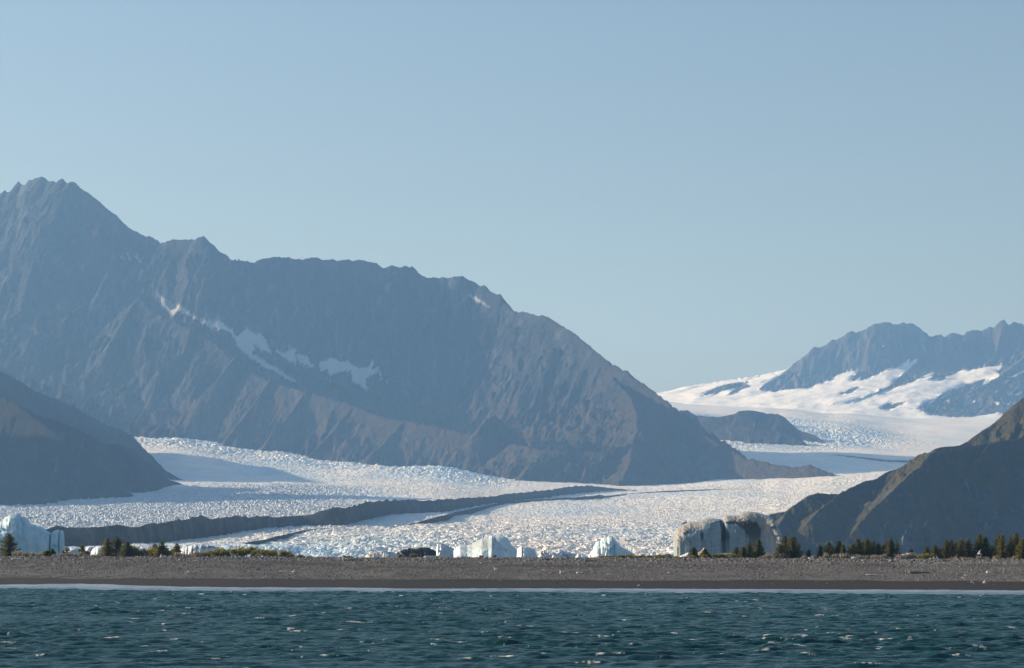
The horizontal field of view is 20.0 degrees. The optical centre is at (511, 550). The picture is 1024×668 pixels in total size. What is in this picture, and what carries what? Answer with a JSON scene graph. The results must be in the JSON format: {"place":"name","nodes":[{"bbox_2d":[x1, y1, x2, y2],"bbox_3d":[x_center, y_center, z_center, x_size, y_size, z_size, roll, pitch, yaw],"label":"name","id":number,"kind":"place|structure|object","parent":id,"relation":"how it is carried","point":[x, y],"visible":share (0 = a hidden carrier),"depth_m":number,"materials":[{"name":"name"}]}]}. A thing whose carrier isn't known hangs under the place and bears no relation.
{"place":"outdoors","nodes":[
{"label":"outdoors","id":0,"kind":"place"},
{"bbox_2d":[0,371,181,505],"bbox_3d":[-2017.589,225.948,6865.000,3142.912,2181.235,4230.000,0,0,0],"label":"hill","id":1,"kind":"structure","parent":0,"point":[53,450],"depth_m":5439.55,"materials":[{"name":"grey stone"}]},
{"bbox_2d":[0,177,836,485],"bbox_3d":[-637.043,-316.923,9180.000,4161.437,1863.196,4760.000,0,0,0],"label":"mountain","id":2,"kind":"structure","parent":0,"point":[110,317],"depth_m":8926.95,"materials":[{"name":"grey stone"}]},
{"bbox_2d":[0,402,1001,556],"bbox_3d":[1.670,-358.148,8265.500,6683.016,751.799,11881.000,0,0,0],"label":"glacier","id":3,"kind":"object","parent":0,"point":[220,480],"visible":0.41,"depth_m":5409.12,"materials":[{"name":"white ice"}]},
{"bbox_2d":[246,527,340,544],"bbox_3d":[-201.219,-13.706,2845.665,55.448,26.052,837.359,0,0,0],"label":"moraine","id":4,"kind":"structure","parent":3,"relation":"on","point":[276,538],"depth_m":2539.58,"materials":[{"name":"grey stone"}]},
{"bbox_2d":[46,485,636,546],"bbox_3d":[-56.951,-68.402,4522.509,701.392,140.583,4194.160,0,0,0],"label":"moraine","id":5,"kind":"structure","parent":3,"relation":"on","point":[200,526],"depth_m":3185.82,"materials":[{"name":"grey stone"}]},
{"bbox_2d":[410,489,726,524],"bbox_3d":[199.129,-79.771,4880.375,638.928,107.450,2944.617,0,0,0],"label":"thin moraine","id":6,"kind":"structure","parent":3,"relation":"on","point":[446,517],"depth_m":4872.40,"materials":[{"name":"grey stone"}]},
{"bbox_2d":[837,455,908,462],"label":"moraine","id":7,"kind":"structure","parent":3,"relation":"on","point":[902,461],"depth_m":8648.75,"materials":[{"name":"grey stone"}]},
{"bbox_2d":[0,588,1023,667],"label":"sea","id":8,"kind":"structure","parent":0,"point":[65,628],"depth_m":287.15,"materials":[{"name":"teal liquid"}]},
{"bbox_2d":[0,584,1023,594],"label":"surf","id":9,"kind":"structure","parent":8,"relation":"on","point":[288,589],"depth_m":560.92,"materials":[{"name":"grey liquid"}]},
{"bbox_2d":[0,556,1023,590],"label":"beach","id":10,"kind":"structure","parent":0,"point":[471,582],"depth_m":612.64,"materials":[{"name":"grey gravel"}]},
{"bbox_2d":[0,534,20,556],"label":"spruce","id":11,"kind":"object","parent":10,"relation":"on","point":[8,540],"visible":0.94,"depth_m":721.13,"materials":[{"name":"green plant"}]},
{"bbox_2d":[43,550,50,556],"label":"spruce","id":12,"kind":"object","parent":10,"relation":"on","point":[45,552],"visible":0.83,"depth_m":713.97,"materials":[{"name":"green plant"}]},
{"bbox_2d":[46,548,55,555],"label":"spruce","id":13,"kind":"object","parent":10,"relation":"on","point":[51,550],"visible":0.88,"depth_m":714.23,"materials":[{"name":"green plant"}]},
{"bbox_2d":[61,546,70,553],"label":"spruce","id":14,"kind":"object","parent":10,"relation":"on","point":[66,549],"visible":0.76,"depth_m":713.16,"materials":[{"name":"green plant"}]},
{"bbox_2d":[77,544,85,553],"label":"spruce","id":15,"kind":"object","parent":10,"relation":"on","point":[82,549],"visible":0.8,"depth_m":709.59,"materials":[{"name":"green plant"}]},
{"bbox_2d":[99,538,113,556],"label":"spruce","id":16,"kind":"object","parent":10,"relation":"on","point":[105,547],"visible":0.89,"depth_m":706.29,"materials":[{"name":"green plant"}]},
{"bbox_2d":[107,537,123,556],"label":"spruce","id":17,"kind":"object","parent":10,"relation":"on","point":[116,545],"visible":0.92,"depth_m":705.84,"materials":[{"name":"green plant"}]},
{"bbox_2d":[116,542,135,556],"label":"spruce","id":18,"kind":"object","parent":10,"relation":"on","point":[125,549],"visible":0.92,"depth_m":702.18,"materials":[{"name":"green plant"}]},
{"bbox_2d":[134,547,142,555],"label":"willow bush","id":19,"kind":"object","parent":10,"relation":"on","point":[137,553],"visible":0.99,"depth_m":701.44,"materials":[{"name":"green plant"}]},
{"bbox_2d":[148,544,158,556],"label":"spruce","id":20,"kind":"object","parent":10,"relation":"on","point":[154,545],"visible":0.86,"depth_m":699.04,"materials":[{"name":"green plant"}]},
{"bbox_2d":[152,546,162,555],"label":"willow bush","id":21,"kind":"object","parent":10,"relation":"on","point":[157,551],"visible":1,"depth_m":697.77,"materials":[{"name":"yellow plant"}]},
{"bbox_2d":[157,541,168,556],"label":"spruce","id":22,"kind":"object","parent":10,"relation":"on","point":[162,547],"visible":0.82,"depth_m":699.20,"materials":[{"name":"green plant"}]},
{"bbox_2d":[165,548,171,555],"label":"willow bush","id":23,"kind":"object","parent":10,"relation":"on","point":[167,552],"visible":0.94,"depth_m":698.62,"materials":[{"name":"green plant"}]},
{"bbox_2d":[170,543,181,556],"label":"spruce","id":24,"kind":"object","parent":10,"relation":"on","point":[176,548],"visible":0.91,"depth_m":695.14,"materials":[{"name":"green plant"}]},
{"bbox_2d":[208,550,218,556],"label":"willow bush","id":25,"kind":"object","parent":10,"relation":"on","point":[214,553],"visible":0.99,"depth_m":687.27,"materials":[{"name":"green plant"}]},
{"bbox_2d":[217,549,227,556],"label":"willow bush","id":26,"kind":"object","parent":10,"relation":"on","point":[222,552],"visible":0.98,"depth_m":687.27,"materials":[{"name":"green plant"}]},
{"bbox_2d":[229,548,238,555],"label":"willow bush","id":27,"kind":"object","parent":10,"relation":"on","point":[234,551],"visible":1,"depth_m":685.11,"materials":[{"name":"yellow plant"}]},
{"bbox_2d":[236,547,243,556],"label":"willow bush","id":28,"kind":"object","parent":10,"relation":"on","point":[239,549],"visible":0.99,"depth_m":686.80,"materials":[{"name":"green plant"}]},
{"bbox_2d":[239,548,248,556],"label":"willow bush","id":29,"kind":"object","parent":10,"relation":"on","point":[243,551],"visible":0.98,"depth_m":684.88,"materials":[{"name":"green plant"}]},
{"bbox_2d":[249,548,259,556],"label":"willow bush","id":30,"kind":"object","parent":10,"relation":"on","point":[253,552],"visible":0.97,"depth_m":684.05,"materials":[{"name":"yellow plant"}]},
{"bbox_2d":[255,549,266,556],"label":"willow bush","id":31,"kind":"object","parent":10,"relation":"on","point":[261,552],"visible":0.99,"depth_m":683.16,"materials":[{"name":"green plant"}]},
{"bbox_2d":[269,549,277,556],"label":"willow bush","id":32,"kind":"object","parent":10,"relation":"on","point":[272,553],"visible":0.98,"depth_m":683.37,"materials":[{"name":"green plant"}]},
{"bbox_2d":[280,550,291,556],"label":"willow bush","id":33,"kind":"object","parent":10,"relation":"on","point":[286,552],"visible":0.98,"depth_m":681.72,"materials":[{"name":"green plant"}]},
{"bbox_2d":[424,556,451,557],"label":"driftwood log","id":34,"kind":"object","parent":10,"relation":"on","point":[436,556],"visible":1,"depth_m":665.53,"materials":[{"name":"grey wood"}]},
{"bbox_2d":[2,555,1022,559],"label":"dry grass","id":35,"kind":"structure","parent":10,"relation":"on","point":[602,557],"depth_m":675.54,"materials":[{"name":"plant"}]},
{"bbox_2d":[688,547,698,556],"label":"spruce","id":36,"kind":"object","parent":10,"relation":"on","point":[693,551],"visible":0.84,"depth_m":662.92,"materials":[{"name":"green plant"}]},
{"bbox_2d":[700,548,709,557],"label":"spruce","id":37,"kind":"object","parent":10,"relation":"on","point":[704,551],"visible":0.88,"depth_m":661.10,"materials":[{"name":"green plant"}]},
{"bbox_2d":[728,553,737,557],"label":"bush","id":38,"kind":"object","parent":10,"relation":"on","point":[733,555],"visible":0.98,"depth_m":656.97,"materials":[{"name":"green plant"}]},
{"bbox_2d":[732,546,738,557],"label":"spruce","id":39,"kind":"object","parent":10,"relation":"on","point":[735,550],"visible":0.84,"depth_m":660.37,"materials":[{"name":"green plant"}]},
{"bbox_2d":[737,546,749,557],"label":"spruce","id":40,"kind":"object","parent":10,"relation":"on","point":[743,552],"visible":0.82,"depth_m":658.92,"materials":[{"name":"green plant"}]},
{"bbox_2d":[745,541,753,555],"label":"spruce","id":41,"kind":"object","parent":10,"relation":"on","point":[749,546],"visible":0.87,"depth_m":661.61,"materials":[{"name":"green plant"}]},
{"bbox_2d":[749,539,765,557],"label":"spruce","id":42,"kind":"object","parent":10,"relation":"on","point":[758,552],"visible":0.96,"depth_m":658.86,"materials":[{"name":"green plant"}]},
{"bbox_2d":[773,545,787,558],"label":"spruce","id":43,"kind":"object","parent":10,"relation":"on","point":[780,549],"visible":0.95,"depth_m":655.68,"materials":[{"name":"green plant"}]},
{"bbox_2d":[777,535,787,553],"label":"spruce","id":44,"kind":"object","parent":10,"relation":"on","point":[784,541],"visible":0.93,"depth_m":659.54,"materials":[{"name":"green plant"}]},
{"bbox_2d":[784,536,803,557],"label":"spruce","id":45,"kind":"object","parent":10,"relation":"on","point":[792,550],"visible":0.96,"depth_m":656.65,"materials":[{"name":"green plant"}]},
{"bbox_2d":[804,549,811,556],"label":"spruce","id":46,"kind":"object","parent":10,"relation":"on","point":[808,553],"visible":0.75,"depth_m":659.21,"materials":[{"name":"green plant"}]},
{"bbox_2d":[816,544,822,557],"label":"spruce","id":47,"kind":"object","parent":10,"relation":"on","point":[820,551],"visible":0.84,"depth_m":656.41,"materials":[{"name":"green plant"}]},
{"bbox_2d":[820,542,834,556],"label":"spruce","id":48,"kind":"object","parent":10,"relation":"on","point":[828,549],"visible":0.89,"depth_m":654.95,"materials":[{"name":"green plant"}]},
{"bbox_2d":[832,541,841,554],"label":"spruce","id":49,"kind":"object","parent":10,"relation":"on","point":[838,544],"visible":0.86,"depth_m":655.38,"materials":[{"name":"green plant"}]},
{"bbox_2d":[839,543,846,554],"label":"spruce","id":50,"kind":"object","parent":10,"relation":"on","point":[842,550],"visible":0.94,"depth_m":653.24,"materials":[{"name":"green plant"}]},
{"bbox_2d":[839,553,847,558],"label":"bare bush","id":51,"kind":"object","parent":10,"relation":"on","point":[843,556],"visible":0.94,"depth_m":649.96,"materials":[{"name":"plant"}]},
{"bbox_2d":[847,543,858,558],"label":"spruce","id":52,"kind":"object","parent":10,"relation":"on","point":[852,551],"visible":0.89,"depth_m":652.58,"materials":[{"name":"green plant"}]},
{"bbox_2d":[854,538,863,554],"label":"spruce","id":53,"kind":"object","parent":10,"relation":"on","point":[858,546],"visible":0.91,"depth_m":654.28,"materials":[{"name":"green plant"}]},
{"bbox_2d":[861,538,872,556],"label":"spruce","id":54,"kind":"object","parent":10,"relation":"on","point":[867,550],"visible":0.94,"depth_m":652.65,"materials":[{"name":"green plant"}]},
{"bbox_2d":[869,540,875,556],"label":"spruce","id":55,"kind":"object","parent":10,"relation":"on","point":[872,542],"visible":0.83,"depth_m":654.40,"materials":[{"name":"green plant"}]},
{"bbox_2d":[872,543,882,556],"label":"spruce","id":56,"kind":"object","parent":10,"relation":"on","point":[878,550],"visible":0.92,"depth_m":652.09,"materials":[{"name":"green plant"}]},
{"bbox_2d":[881,537,899,558],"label":"spruce","id":57,"kind":"object","parent":10,"relation":"on","point":[891,550],"visible":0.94,"depth_m":650.30,"materials":[{"name":"green plant"}]},
{"bbox_2d":[903,552,911,558],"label":"bare bush","id":58,"kind":"object","parent":10,"relation":"on","point":[908,556],"visible":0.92,"depth_m":647.97,"materials":[{"name":"grey plant"}]},
{"bbox_2d":[908,571,929,573],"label":"driftwood log","id":59,"kind":"object","parent":10,"relation":"on","point":[912,572],"visible":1,"depth_m":603.87,"materials":[{"name":"grey wood"}]},
{"bbox_2d":[923,545,930,558],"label":"spruce","id":60,"kind":"object","parent":10,"relation":"on","point":[927,550],"visible":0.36,"depth_m":653.92,"materials":[{"name":"green plant"}]},
{"bbox_2d":[931,545,940,558],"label":"spruce","id":61,"kind":"object","parent":10,"relation":"on","point":[935,551],"visible":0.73,"depth_m":648.31,"materials":[{"name":"green plant"}]},
{"bbox_2d":[939,539,954,558],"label":"spruce","id":62,"kind":"object","parent":10,"relation":"on","point":[946,553],"visible":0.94,"depth_m":647.45,"materials":[{"name":"green plant"}]},
{"bbox_2d":[949,540,957,557],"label":"spruce","id":63,"kind":"object","parent":10,"relation":"on","point":[951,544],"visible":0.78,"depth_m":651.14,"materials":[{"name":"green plant"}]},
{"bbox_2d":[953,538,969,557],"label":"spruce","id":64,"kind":"object","parent":10,"relation":"on","point":[960,551],"visible":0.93,"depth_m":646.54,"materials":[{"name":"green plant"}]},
{"bbox_2d":[964,539,975,558],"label":"spruce","id":65,"kind":"object","parent":10,"relation":"on","point":[969,545],"visible":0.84,"depth_m":646.97,"materials":[{"name":"green plant"}]},
{"bbox_2d":[971,534,989,557],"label":"spruce","id":66,"kind":"object","parent":10,"relation":"on","point":[979,543],"visible":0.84,"depth_m":647.20,"materials":[{"name":"green plant"}]},
{"bbox_2d":[980,536,992,557],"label":"spruce","id":67,"kind":"object","parent":10,"relation":"on","point":[986,541],"visible":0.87,"depth_m":647.74,"materials":[{"name":"green plant"}]},
{"bbox_2d":[989,535,999,558],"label":"spruce","id":68,"kind":"object","parent":10,"relation":"on","point":[996,543],"visible":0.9,"depth_m":646.22,"materials":[{"name":"green plant"}]},
{"bbox_2d":[993,534,1009,558],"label":"spruce","id":69,"kind":"object","parent":10,"relation":"on","point":[1002,552],"visible":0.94,"depth_m":643.68,"materials":[{"name":"green plant"}]},
{"bbox_2d":[1007,536,1012,554],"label":"spruce","id":70,"kind":"object","parent":10,"relation":"on","point":[1009,539],"visible":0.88,"depth_m":646.43,"materials":[{"name":"green plant"}]},
{"bbox_2d":[1008,531,1019,558],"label":"spruce","id":71,"kind":"object","parent":10,"relation":"on","point":[1015,539],"visible":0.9,"depth_m":643.92,"materials":[{"name":"green plant"}]},
{"bbox_2d":[1012,538,1023,558],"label":"spruce","id":72,"kind":"object","parent":10,"relation":"on","point":[1020,549],"visible":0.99,"depth_m":640.40,"materials":[{"name":"green plant"}]},
{"bbox_2d":[0,0,1023,392],"label":"sky","id":73,"kind":"structure","parent":0,"point":[698,192],"materials":[{"name":"blue"}]},
{"bbox_2d":[679,410,824,445],"bbox_3d":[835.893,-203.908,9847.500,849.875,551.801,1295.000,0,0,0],"label":"rock island","id":74,"kind":"object","parent":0,"point":[748,426],"visible":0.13,"depth_m":9802.85,"materials":[{"name":"grey stone"}]},
{"bbox_2d":[657,320,1023,417],"bbox_3d":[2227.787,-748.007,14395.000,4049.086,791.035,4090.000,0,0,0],"label":"snow mountain","id":75,"kind":"structure","parent":0,"point":[890,369],"depth_m":13898.15,"materials":[{"name":"white snow"}]},
{"bbox_2d":[768,397,1023,555],"bbox_3d":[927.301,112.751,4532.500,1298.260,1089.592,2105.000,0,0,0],"label":"headland","id":76,"kind":"structure","parent":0,"point":[972,488],"depth_m":3798.15,"materials":[{"name":"grey stone"}]},
{"label":"lagoon","id":77,"kind":"structure","parent":0,"visible":0},
{"bbox_2d":[0,531,11,555],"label":"iceberg","id":78,"kind":"object","parent":77,"relation":"on","point":[2,534],"visible":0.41,"depth_m":1175.05,"materials":[{"name":"white ice"}]},
{"bbox_2d":[0,514,64,554],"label":"iceberg","id":79,"kind":"object","parent":77,"relation":"on","point":[27,535],"visible":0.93,"depth_m":1292.97,"materials":[{"name":"white ice"}]},
{"bbox_2d":[68,548,79,553],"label":"iceberg","id":80,"kind":"object","parent":77,"relation":"on","point":[74,550],"visible":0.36,"depth_m":1394.16,"materials":[{"name":"white ice"}]},
{"bbox_2d":[85,547,93,554],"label":"iceberg","id":81,"kind":"object","parent":77,"relation":"on","point":[89,549],"visible":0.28,"depth_m":1107.06,"materials":[{"name":"white ice"}]},
{"bbox_2d":[91,546,101,554],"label":"iceberg","id":82,"kind":"object","parent":77,"relation":"on","point":[96,550],"visible":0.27,"depth_m":1046.80,"materials":[{"name":"white ice"}]},
{"bbox_2d":[180,544,217,556],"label":"iceberg","id":83,"kind":"object","parent":77,"relation":"on","point":[191,549],"visible":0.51,"depth_m":1145.98,"materials":[{"name":"white ice"}]},
{"bbox_2d":[368,551,396,557],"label":"iceberg","id":84,"kind":"object","parent":77,"relation":"on","point":[384,554],"visible":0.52,"depth_m":997.26,"materials":[{"name":"white ice"}]},
{"bbox_2d":[395,547,435,556],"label":"iceberg","id":85,"kind":"object","parent":77,"relation":"on","point":[418,552],"visible":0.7,"depth_m":1006.71,"materials":[{"name":"grey ice"}]},
{"bbox_2d":[436,543,453,556],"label":"iceberg","id":86,"kind":"object","parent":77,"relation":"on","point":[443,549],"visible":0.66,"depth_m":1055.10,"materials":[{"name":"white ice"}]},
{"bbox_2d":[453,535,516,556],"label":"iceberg","id":87,"kind":"object","parent":77,"relation":"on","point":[497,546],"visible":0.58,"depth_m":1239.58,"materials":[{"name":"white ice"}]},
{"bbox_2d":[517,545,537,557],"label":"iceberg","id":88,"kind":"object","parent":77,"relation":"on","point":[524,551],"visible":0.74,"depth_m":1144.39,"materials":[{"name":"white ice"}]},
{"bbox_2d":[539,549,576,557],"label":"iceberg","id":89,"kind":"object","parent":77,"relation":"on","point":[557,553],"visible":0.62,"depth_m":1346.21,"materials":[{"name":"white ice"}]},
{"bbox_2d":[579,536,635,557],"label":"iceberg","id":90,"kind":"object","parent":77,"relation":"on","point":[609,545],"visible":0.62,"depth_m":1193.40,"materials":[{"name":"white ice"}]},
{"bbox_2d":[698,548,732,557],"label":"iceberg","id":91,"kind":"object","parent":77,"relation":"on","point":[709,552],"visible":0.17,"depth_m":998.60,"materials":[{"name":"white ice"}]},
{"bbox_2d":[674,511,781,556],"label":"iceberg","id":92,"kind":"object","parent":77,"relation":"on","point":[727,534],"visible":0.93,"depth_m":1185.95,"materials":[{"name":"white ice"}]}
]}

